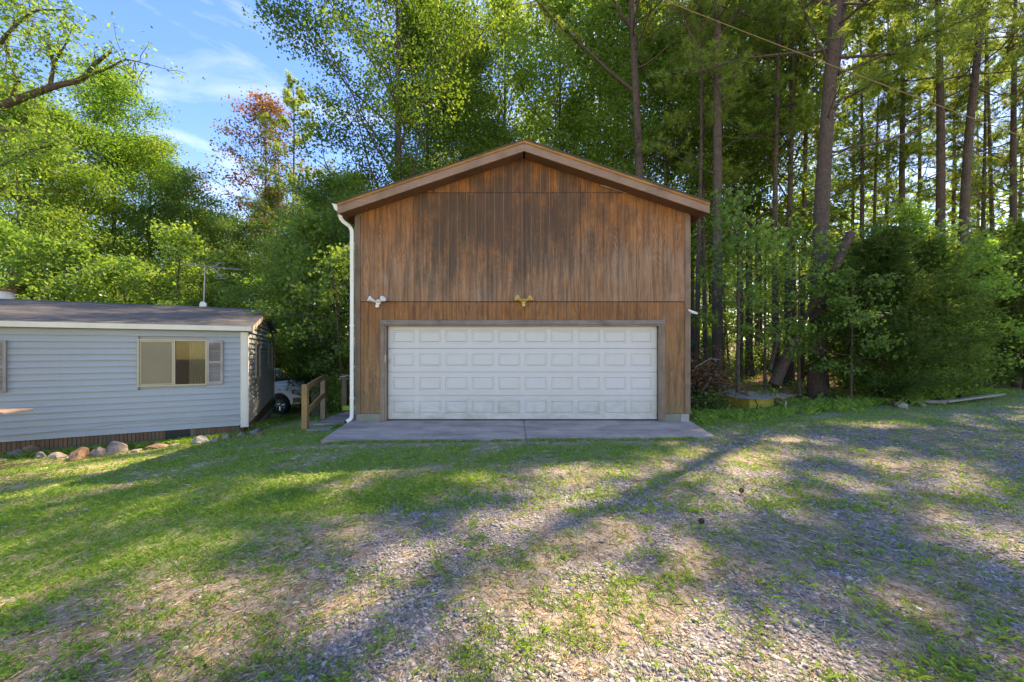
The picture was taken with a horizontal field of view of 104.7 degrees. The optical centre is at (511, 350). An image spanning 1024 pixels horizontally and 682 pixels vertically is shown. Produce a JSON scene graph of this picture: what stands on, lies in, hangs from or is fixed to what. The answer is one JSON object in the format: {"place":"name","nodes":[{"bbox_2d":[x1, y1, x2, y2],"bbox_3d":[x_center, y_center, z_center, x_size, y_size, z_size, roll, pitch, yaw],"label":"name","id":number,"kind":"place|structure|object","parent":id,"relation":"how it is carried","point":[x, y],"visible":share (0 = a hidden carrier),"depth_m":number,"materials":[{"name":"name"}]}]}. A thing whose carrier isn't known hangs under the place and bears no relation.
{"place":"outdoors","nodes":[
{"label":"outdoors","id":0,"kind":"place"},
{"bbox_2d":[0,340,1023,681],"bbox_3d":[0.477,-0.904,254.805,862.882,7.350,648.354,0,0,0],"label":"ground","id":1,"kind":"structure","parent":0,"point":[624,624],"depth_m":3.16,"materials":[{"name":"grey gravel"}]},
{"bbox_2d":[0,215,59,298],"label":"young tree","id":2,"kind":"object","parent":1,"relation":"on","point":[7,237],"visible":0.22,"depth_m":17.14,"materials":[{"name":"green plant"}]},
{"bbox_2d":[0,230,141,303],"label":"young tree","id":3,"kind":"object","parent":1,"relation":"on","point":[47,250],"visible":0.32,"depth_m":15.94,"materials":[{"name":"green plant"}]},
{"bbox_2d":[0,71,148,299],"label":"broadleaf tree","id":4,"kind":"object","parent":1,"relation":"on","point":[12,111],"visible":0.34,"depth_m":19.90,"materials":[{"name":"green plant"}]},
{"bbox_2d":[0,83,188,301],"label":"broadleaf tree","id":5,"kind":"object","parent":1,"relation":"on","point":[72,124],"visible":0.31,"depth_m":21.44,"materials":[{"name":"green plant"}]},
{"bbox_2d":[0,0,204,225],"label":"locust tree","id":6,"kind":"object","parent":1,"relation":"on","point":[45,143],"visible":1,"depth_m":5.79,"materials":[{"name":"green plant"}]},
{"bbox_2d":[0,49,219,298],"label":"broadleaf tree","id":7,"kind":"object","parent":1,"relation":"on","point":[106,100],"visible":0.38,"depth_m":23.73,"materials":[{"name":"green plant"}]},
{"bbox_2d":[37,251,189,304],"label":"young tree","id":8,"kind":"object","parent":1,"relation":"on","point":[107,284],"visible":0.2,"depth_m":17.63,"materials":[{"name":"green plant"}]},
{"bbox_2d":[23,114,221,301],"bbox_3d":[-24.121,-5.972,26.809,9.504,17.327,11.078,0,0,44],"label":"broadleaf tree","id":9,"kind":"object","parent":1,"relation":"on","point":[158,148],"visible":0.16,"depth_m":24.99,"materials":[{"name":"green plant"}]},
{"bbox_2d":[0,289,276,452],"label":"blue house","id":10,"kind":"structure","parent":1,"relation":"on","point":[65,365],"depth_m":8.77,"materials":[{"name":"grey"}]},
{"bbox_2d":[137,339,206,386],"bbox_3d":[-7.735,0.283,9.044,1.240,1.095,0.182,0,0,-27],"label":"window","id":11,"kind":"structure","parent":10,"relation":"in","point":[156,358],"depth_m":8.93,"materials":[{"name":"white glass"}]},
{"bbox_2d":[90,217,232,305],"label":"young tree","id":12,"kind":"object","parent":1,"relation":"on","point":[178,236],"visible":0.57,"depth_m":17.25,"materials":[{"name":"green plant"}]},
{"bbox_2d":[92,163,258,306],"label":"broadleaf tree","id":13,"kind":"object","parent":1,"relation":"on","point":[181,208],"visible":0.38,"depth_m":24.06,"materials":[{"name":"green plant"}]},
{"bbox_2d":[112,258,286,335],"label":"young tree","id":14,"kind":"object","parent":1,"relation":"on","point":[146,294],"visible":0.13,"depth_m":18.62,"materials":[{"name":"green plant"}]},
{"bbox_2d":[159,206,278,351],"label":"broadleaf tree","id":15,"kind":"object","parent":1,"relation":"on","point":[218,225],"visible":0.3,"depth_m":23.72,"materials":[{"name":"green plant"}]},
{"bbox_2d":[183,251,289,363],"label":"young tree","id":16,"kind":"object","parent":1,"relation":"on","point":[225,260],"visible":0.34,"depth_m":18.05,"materials":[{"name":"green plant"}]},
{"bbox_2d":[187,81,323,283],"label":"red tipped tree","id":17,"kind":"object","parent":1,"relation":"on","point":[264,107],"visible":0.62,"depth_m":26.43,"materials":[{"name":"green plant"}]},
{"bbox_2d":[200,180,317,308],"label":"broadleaf tree","id":18,"kind":"object","parent":1,"relation":"on","point":[270,201],"visible":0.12,"depth_m":27.15,"materials":[{"name":"green plant"}]},
{"bbox_2d":[234,69,335,368],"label":"pine tree","id":19,"kind":"object","parent":1,"relation":"on","point":[287,96],"visible":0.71,"depth_m":25.65,"materials":[{"name":"green plant"}]},
{"bbox_2d":[206,165,366,377],"bbox_3d":[-8.341,-2.554,16.768,7.487,10.901,6.371,0,0,-28],"label":"broadleaf tree","id":20,"kind":"object","parent":1,"relation":"on","point":[337,230],"visible":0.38,"depth_m":16.25,"materials":[{"name":"green plant"}]},
{"bbox_2d":[271,368,310,413],"bbox_3d":[-11.649,1.797,18.104,5.698,1.939,2.165,0,0,6],"label":"pickup truck","id":21,"kind":"object","parent":1,"relation":"on","point":[285,397],"visible":0.26,"depth_m":17.03,"materials":[{"name":"silver metal"}]},
{"bbox_2d":[239,234,354,395],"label":"young tree","id":22,"kind":"object","parent":1,"relation":"on","point":[270,274],"visible":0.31,"depth_m":14.83,"materials":[{"name":"green plant"}]},
{"bbox_2d":[245,243,354,390],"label":"young tree","id":23,"kind":"object","parent":1,"relation":"on","point":[337,264],"visible":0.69,"depth_m":12.00,"materials":[{"name":"green plant"}]},
{"bbox_2d":[251,194,354,377],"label":"young tree","id":24,"kind":"object","parent":1,"relation":"on","point":[304,227],"visible":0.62,"depth_m":14.70,"materials":[{"name":"green plant"}]},
{"bbox_2d":[265,179,354,365],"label":"broadleaf tree","id":25,"kind":"object","parent":1,"relation":"on","point":[300,198],"visible":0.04,"depth_m":22.07,"materials":[{"name":"green plant"}]},
{"bbox_2d":[274,321,347,411],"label":"cedar tree","id":26,"kind":"object","parent":1,"relation":"on","point":[296,378],"visible":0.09,"depth_m":17.45,"materials":[{"name":"green plant"}]},
{"bbox_2d":[301,375,326,429],"bbox_3d":[-4.765,1.258,9.560,0.139,1.250,1.565,0,0,-11],"label":"wooden railing","id":27,"kind":"object","parent":1,"relation":"on","point":[307,408],"visible":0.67,"depth_m":9.18,"materials":[{"name":"brown wood"}]},
{"bbox_2d":[249,161,385,343],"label":"broadleaf tree","id":28,"kind":"object","parent":1,"relation":"on","point":[374,187],"visible":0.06,"depth_m":22.94,"materials":[{"name":"green plant"}]},
{"bbox_2d":[302,360,354,413],"bbox_3d":[-5.389,1.165,12.584,2.390,1.810,2.681,0,0,-34],"label":"bush","id":29,"kind":"object","parent":1,"relation":"on","point":[329,401],"visible":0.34,"depth_m":12.38,"materials":[{"name":"green plant"}]},
{"bbox_2d":[242,0,572,278],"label":"sweetgum tree","id":30,"kind":"object","parent":1,"relation":"on","point":[386,52],"visible":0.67,"depth_m":16.36,"materials":[{"name":"green plant"}]},
{"bbox_2d":[327,0,530,210],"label":"broadleaf tree","id":31,"kind":"object","parent":1,"relation":"on","point":[448,126],"visible":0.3,"depth_m":19.08,"materials":[{"name":"green plant"}]},
{"bbox_2d":[394,13,526,172],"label":"broadleaf tree","id":32,"kind":"object","parent":1,"relation":"on","point":[484,67],"visible":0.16,"depth_m":22.14,"materials":[{"name":"green plant"}]},
{"bbox_2d":[454,120,532,159],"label":"broadleaf tree","id":33,"kind":"object","parent":1,"relation":"on","point":[504,140],"visible":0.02,"depth_m":20.60,"materials":[{"name":"green plant"}]},
{"bbox_2d":[442,0,574,161],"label":"broadleaf tree","id":34,"kind":"object","parent":1,"relation":"on","point":[503,6],"visible":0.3,"depth_m":24.75,"materials":[{"name":"green plant"}]},
{"bbox_2d":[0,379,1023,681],"bbox_3d":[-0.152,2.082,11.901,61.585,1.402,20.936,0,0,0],"label":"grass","id":35,"kind":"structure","parent":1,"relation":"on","point":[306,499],"depth_m":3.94,"materials":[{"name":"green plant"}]},
{"bbox_2d":[0,421,1023,681],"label":"dry straw","id":36,"kind":"object","parent":1,"relation":"on","point":[518,595],"visible":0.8,"depth_m":2.81,"materials":[{"name":"beige plant"}]},
{"bbox_2d":[0,147,1023,357],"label":"woods","id":37,"kind":"object","parent":1,"relation":"on","point":[957,212],"visible":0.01,"depth_m":37.02,"materials":[{"name":"green plant"}]},
{"bbox_2d":[321,420,714,443],"bbox_3d":[0.177,1.658,7.940,7.555,0.184,1.760,0,0,0],"label":"driveway apron","id":38,"kind":"object","parent":1,"relation":"on","point":[431,430],"visible":0.83,"depth_m":7.86,"materials":[{"name":"concrete"}]},
{"bbox_2d":[332,138,710,422],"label":"wooden garage","id":39,"kind":"structure","parent":1,"relation":"on","point":[524,279],"depth_m":8.71,"materials":[{"name":"brown wood"}]},
{"bbox_2d":[388,395,656,418],"bbox_3d":[0.235,1.276,8.856,6.006,0.524,0.048,0,0,0],"label":"door section","id":40,"kind":"structure","parent":39,"relation":"in","point":[399,406],"depth_m":8.83,"materials":[{"name":"metal"}]},
{"bbox_2d":[388,372,656,394],"bbox_3d":[0.235,0.748,8.856,6.006,0.524,0.048,0,0,0],"label":"door section","id":41,"kind":"structure","parent":39,"relation":"in","point":[399,383],"depth_m":8.83,"materials":[{"name":"metal"}]},
{"bbox_2d":[388,348,656,371],"bbox_3d":[0.235,0.220,8.856,6.006,0.524,0.048,0,0,0],"label":"door section","id":42,"kind":"structure","parent":39,"relation":"in","point":[401,359],"depth_m":8.83,"materials":[{"name":"metal"}]},
{"bbox_2d":[388,326,656,347],"bbox_3d":[0.235,-0.308,8.856,6.006,0.524,0.048,0,0,0],"label":"door section","id":43,"kind":"structure","parent":39,"relation":"in","point":[398,336],"depth_m":8.83,"materials":[{"name":"metal"}]},
{"bbox_2d":[457,0,631,168],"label":"broadleaf tree","id":44,"kind":"object","parent":1,"relation":"on","point":[559,8],"visible":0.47,"depth_m":22.98,"materials":[{"name":"green plant"}]},
{"bbox_2d":[541,89,624,167],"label":"broadleaf tree","id":45,"kind":"object","parent":1,"relation":"on","point":[565,116],"visible":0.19,"depth_m":23.26,"materials":[{"name":"green plant"}]},
{"bbox_2d":[529,0,680,186],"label":"broadleaf tree","id":46,"kind":"object","parent":1,"relation":"on","point":[588,75],"visible":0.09,"depth_m":23.67,"materials":[{"name":"green plant"}]},
{"bbox_2d":[560,48,676,184],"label":"broadleaf tree","id":47,"kind":"object","parent":1,"relation":"on","point":[618,96],"visible":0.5,"depth_m":20.13,"materials":[{"name":"green plant"}]},
{"bbox_2d":[510,0,735,177],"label":"pine tree","id":48,"kind":"object","parent":1,"relation":"on","point":[636,64],"visible":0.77,"depth_m":16.99,"materials":[{"name":"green plant"}]},
{"bbox_2d":[552,0,751,252],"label":"broadleaf tree","id":49,"kind":"object","parent":1,"relation":"on","point":[616,17],"visible":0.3,"depth_m":20.57,"materials":[{"name":"green plant"}]},
{"bbox_2d":[580,17,736,262],"bbox_3d":[7.120,-7.359,19.998,7.685,18.371,7.268,0,0,28],"label":"broadleaf tree","id":50,"kind":"object","parent":1,"relation":"on","point":[660,63],"visible":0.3,"depth_m":19.48,"materials":[{"name":"green plant"}]},
{"bbox_2d":[588,0,757,241],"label":"broadleaf tree","id":51,"kind":"object","parent":1,"relation":"on","point":[689,91],"visible":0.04,"depth_m":22.84,"materials":[{"name":"green plant"}]},
{"bbox_2d":[637,0,751,373],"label":"pine tree","id":52,"kind":"object","parent":1,"relation":"on","point":[732,78],"visible":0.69,"depth_m":16.72,"materials":[{"name":"green plant"}]},
{"bbox_2d":[631,0,767,378],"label":"pine tree","id":53,"kind":"object","parent":1,"relation":"on","point":[704,303],"visible":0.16,"depth_m":19.49,"materials":[{"name":"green plant"}]},
{"bbox_2d":[645,104,771,373],"bbox_3d":[10.357,-5.722,22.220,8.797,15.090,7.285,0,0,-10],"label":"broadleaf tree","id":54,"kind":"object","parent":1,"relation":"on","point":[692,267],"visible":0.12,"depth_m":21.18,"materials":[{"name":"green plant"}]},
{"bbox_2d":[636,0,787,392],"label":"pine tree","id":55,"kind":"object","parent":1,"relation":"on","point":[717,332],"visible":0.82,"depth_m":15.41,"materials":[{"name":"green plant"}]},
{"bbox_2d":[690,374,742,410],"bbox_3d":[5.255,1.167,10.931,1.602,1.136,2.027,0,0,12],"label":"bush","id":56,"kind":"object","parent":1,"relation":"on","point":[698,403],"visible":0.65,"depth_m":10.60,"materials":[{"name":"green plant"}]},
{"bbox_2d":[690,337,755,410],"bbox_3d":[5.344,1.125,11.404,3.113,3.048,2.740,0,0,-26],"label":"brush pile","id":57,"kind":"object","parent":1,"relation":"on","point":[698,377],"visible":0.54,"depth_m":11.04,"materials":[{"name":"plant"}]},
{"bbox_2d":[690,328,760,380],"bbox_3d":[10.710,0.286,20.740,4.019,2.938,4.425,0,0,34],"label":"bush","id":58,"kind":"object","parent":1,"relation":"on","point":[709,348],"visible":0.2,"depth_m":20.51,"materials":[{"name":"green plant"}]},
{"bbox_2d":[690,221,771,376],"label":"sapling","id":59,"kind":"object","parent":1,"relation":"on","point":[709,329],"visible":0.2,"depth_m":23.88,"materials":[{"name":"green plant"}]},
{"bbox_2d":[690,252,782,359],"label":"understory tree","id":60,"kind":"object","parent":1,"relation":"on","point":[727,312],"visible":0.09,"depth_m":29.89,"materials":[{"name":"green plant"}]},
{"bbox_2d":[690,176,816,392],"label":"sapling","id":61,"kind":"object","parent":1,"relation":"on","point":[737,201],"visible":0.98,"depth_m":11.42,"materials":[{"name":"green plant"}]},
{"bbox_2d":[719,390,792,410],"bbox_3d":[6.627,1.417,11.050,1.780,0.530,1.400,0,0,-25],"label":"well box","id":62,"kind":"object","parent":1,"relation":"on","point":[756,401],"visible":0.67,"depth_m":10.72,"materials":[{"name":"metal"}]},
{"bbox_2d":[668,41,868,380],"bbox_3d":[12.009,-6.601,21.403,8.142,16.865,9.832,0,0,10],"label":"broadleaf tree","id":63,"kind":"object","parent":1,"relation":"on","point":[751,120],"visible":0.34,"depth_m":19.75,"materials":[{"name":"green plant"}]},
{"bbox_2d":[707,68,856,374],"bbox_3d":[15.341,-8.007,24.557,11.384,19.528,9.428,0,0,-40],"label":"broadleaf tree","id":64,"kind":"object","parent":1,"relation":"on","point":[757,325],"visible":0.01,"depth_m":24.84,"materials":[{"name":"green plant"}]},
{"bbox_2d":[720,218,845,392],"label":"sapling","id":65,"kind":"object","parent":1,"relation":"on","point":[765,291],"visible":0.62,"depth_m":12.88,"materials":[{"name":"green plant"}]},
{"bbox_2d":[690,368,878,412],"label":"undergrowth","id":66,"kind":"object","parent":1,"relation":"on","point":[793,389],"visible":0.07,"depth_m":14.96,"materials":[{"name":"green plant"}]},
{"bbox_2d":[655,0,917,378],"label":"broadleaf tree","id":67,"kind":"object","parent":1,"relation":"on","point":[750,367],"visible":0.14,"depth_m":20.91,"materials":[{"name":"green plant"}]},
{"bbox_2d":[708,0,868,387],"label":"pine tree","id":68,"kind":"object","parent":1,"relation":"on","point":[803,110],"visible":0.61,"depth_m":16.69,"materials":[{"name":"green plant"}]},
{"bbox_2d":[721,0,860,384],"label":"pine tree","id":69,"kind":"object","parent":1,"relation":"on","point":[787,376],"visible":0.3,"depth_m":18.41,"materials":[{"name":"green plant"}]},
{"bbox_2d":[745,215,864,399],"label":"sapling","id":70,"kind":"object","parent":1,"relation":"on","point":[795,231],"visible":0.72,"depth_m":12.72,"materials":[{"name":"green plant"}]},
{"bbox_2d":[734,0,884,382],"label":"pine tree","id":71,"kind":"object","parent":1,"relation":"on","point":[804,202],"visible":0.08,"depth_m":19.85,"materials":[{"name":"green plant"}]},
{"bbox_2d":[705,0,914,380],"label":"broadleaf tree","id":72,"kind":"object","parent":1,"relation":"on","point":[808,225],"visible":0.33,"depth_m":19.70,"materials":[{"name":"green plant"}]},
{"bbox_2d":[768,231,855,386],"bbox_3d":[9.662,-1.301,12.835,2.581,4.998,0.462,0,0,7],"label":"leaning trunk","id":73,"kind":"object","parent":1,"relation":"on","point":[779,372],"visible":0.81,"depth_m":12.77,"materials":[{"name":"brown plant"}]},
{"bbox_2d":[762,234,906,386],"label":"sapling","id":74,"kind":"object","parent":1,"relation":"on","point":[854,241],"visible":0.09,"depth_m":16.69,"materials":[{"name":"green plant"}]},
{"bbox_2d":[648,0,1023,397],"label":"pine tree","id":75,"kind":"object","parent":1,"relation":"on","point":[818,382],"visible":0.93,"depth_m":13.72,"materials":[{"name":"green plant"}]},
{"bbox_2d":[755,1,935,261],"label":"pine tree","id":76,"kind":"object","parent":1,"relation":"on","point":[837,148],"visible":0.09,"depth_m":22.61,"materials":[{"name":"green plant"}]},
{"bbox_2d":[777,266,916,399],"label":"sapling","id":77,"kind":"object","parent":1,"relation":"on","point":[842,300],"visible":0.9,"depth_m":11.83,"materials":[{"name":"green plant"}]},
{"bbox_2d":[794,16,913,316],"bbox_3d":[22.854,-10.233,26.894,8.720,23.734,6.946,0,0,-33],"label":"pine tree","id":78,"kind":"object","parent":1,"relation":"on","point":[839,157],"visible":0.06,"depth_m":26.22,"materials":[{"name":"green plant"}]},
{"bbox_2d":[798,0,935,380],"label":"pine tree","id":79,"kind":"object","parent":1,"relation":"on","point":[908,146],"visible":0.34,"depth_m":19.27,"materials":[{"name":"green plant"}]},
{"bbox_2d":[794,35,957,367],"bbox_3d":[18.826,-7.241,20.511,7.494,18.055,7.124,0,0,-30],"label":"broadleaf tree","id":80,"kind":"object","parent":1,"relation":"on","point":[903,161],"visible":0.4,"depth_m":19.61,"materials":[{"name":"green plant"}]},
{"bbox_2d":[803,216,978,401],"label":"cedar tree","id":81,"kind":"object","parent":1,"relation":"on","point":[883,252],"visible":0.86,"depth_m":12.06,"materials":[{"name":"green plant"}]},
{"bbox_2d":[830,0,956,235],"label":"pine tree","id":82,"kind":"object","parent":1,"relation":"on","point":[916,134],"visible":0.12,"depth_m":25.78,"materials":[{"name":"green plant"}]},
{"bbox_2d":[847,361,944,404],"bbox_3d":[12.046,1.003,12.332,2.606,1.461,2.060,0,0,-1],"label":"bush","id":83,"kind":"object","parent":1,"relation":"on","point":[919,394],"visible":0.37,"depth_m":12.04,"materials":[{"name":"green plant"}]},
{"bbox_2d":[797,219,1007,370],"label":"sapling","id":84,"kind":"object","parent":1,"relation":"on","point":[918,229],"visible":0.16,"depth_m":13.00,"materials":[{"name":"green plant"}]},
{"bbox_2d":[832,0,1000,367],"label":"pine tree","id":85,"kind":"object","parent":1,"relation":"on","point":[960,100],"visible":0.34,"depth_m":18.33,"materials":[{"name":"green plant"}]},
{"bbox_2d":[848,1,990,236],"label":"pine tree","id":86,"kind":"object","parent":1,"relation":"on","point":[926,139],"visible":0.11,"depth_m":24.25,"materials":[{"name":"green plant"}]},
{"bbox_2d":[821,0,1023,245],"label":"pine tree","id":87,"kind":"object","parent":1,"relation":"on","point":[940,179],"visible":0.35,"depth_m":16.24,"materials":[{"name":"green plant"}]},
{"bbox_2d":[834,0,1023,387],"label":"pine tree","id":88,"kind":"object","parent":1,"relation":"on","point":[974,90],"visible":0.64,"depth_m":15.83,"materials":[{"name":"green plant"}]},
{"bbox_2d":[850,0,1023,247],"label":"pine tree","id":89,"kind":"object","parent":1,"relation":"on","point":[954,197],"visible":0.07,"depth_m":23.85,"materials":[{"name":"green plant"}]},
{"bbox_2d":[861,227,1017,394],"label":"cedar tree","id":90,"kind":"object","parent":1,"relation":"on","point":[929,246],"visible":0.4,"depth_m":12.63,"materials":[{"name":"green plant"}]},
{"bbox_2d":[901,357,977,400],"bbox_3d":[13.624,0.870,13.082,2.241,1.696,2.514,0,0,21],"label":"bush","id":91,"kind":"object","parent":1,"relation":"on","point":[944,391],"visible":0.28,"depth_m":12.61,"materials":[{"name":"green plant"}]},
{"bbox_2d":[859,195,1020,342],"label":"sapling","id":92,"kind":"object","parent":1,"relation":"on","point":[915,215],"visible":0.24,"depth_m":14.18,"materials":[{"name":"green plant"}]},
{"bbox_2d":[859,0,1023,245],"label":"pine tree","id":93,"kind":"object","parent":1,"relation":"on","point":[991,140],"visible":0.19,"depth_m":21.05,"materials":[{"name":"green plant"}]},
{"bbox_2d":[872,0,1023,300],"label":"pine tree","id":94,"kind":"object","parent":1,"relation":"on","point":[982,207],"visible":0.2,"depth_m":18.90,"materials":[{"name":"green plant"}]},
{"bbox_2d":[889,0,1023,387],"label":"pine tree","id":95,"kind":"object","parent":1,"relation":"on","point":[1012,170],"visible":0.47,"depth_m":17.56,"materials":[{"name":"green plant"}]},
{"bbox_2d":[921,332,1023,396],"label":"bush","id":96,"kind":"object","parent":1,"relation":"on","point":[964,393],"visible":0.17,"depth_m":13.34,"materials":[{"name":"green plant"}]},
{"bbox_2d":[929,302,1019,389],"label":"cedar tree","id":97,"kind":"object","parent":1,"relation":"on","point":[998,361],"visible":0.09,"depth_m":14.36,"materials":[{"name":"green plant"}]},
{"bbox_2d":[933,0,1023,298],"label":"pine tree","id":98,"kind":"object","parent":1,"relation":"on","point":[949,214],"visible":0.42,"depth_m":19.31,"materials":[{"name":"green plant"}]},
{"bbox_2d":[935,29,1023,246],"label":"pine tree","id":99,"kind":"object","parent":1,"relation":"on","point":[1022,163],"visible":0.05,"depth_m":24.24,"materials":[{"name":"green plant"}]},
{"bbox_2d":[942,233,1023,368],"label":"sapling","id":100,"kind":"object","parent":1,"relation":"on","point":[992,258],"visible":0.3,"depth_m":14.45,"materials":[{"name":"green plant"}]},
{"bbox_2d":[946,226,1023,385],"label":"sapling","id":101,"kind":"object","parent":1,"relation":"on","point":[1008,345],"visible":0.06,"depth_m":16.59,"materials":[{"name":"green plant"}]},
{"bbox_2d":[956,235,1023,383],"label":"cedar tree","id":102,"kind":"object","parent":1,"relation":"on","point":[1014,353],"visible":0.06,"depth_m":16.56,"materials":[{"name":"green plant"}]},
{"bbox_2d":[969,217,1023,388],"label":"sapling","id":103,"kind":"object","parent":1,"relation":"on","point":[1015,227],"visible":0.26,"depth_m":16.21,"materials":[{"name":"green plant"}]},
{"bbox_2d":[0,0,1023,339],"label":"sky","id":104,"kind":"structure","parent":0,"point":[208,34],"materials":[{"name":"blue"}]},
{"bbox_2d":[663,0,1023,136],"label":"overhead wire","id":105,"kind":"object","parent":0,"point":[850,72],"visible":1,"depth_m":8.84,"materials":[{"name":"brown"}]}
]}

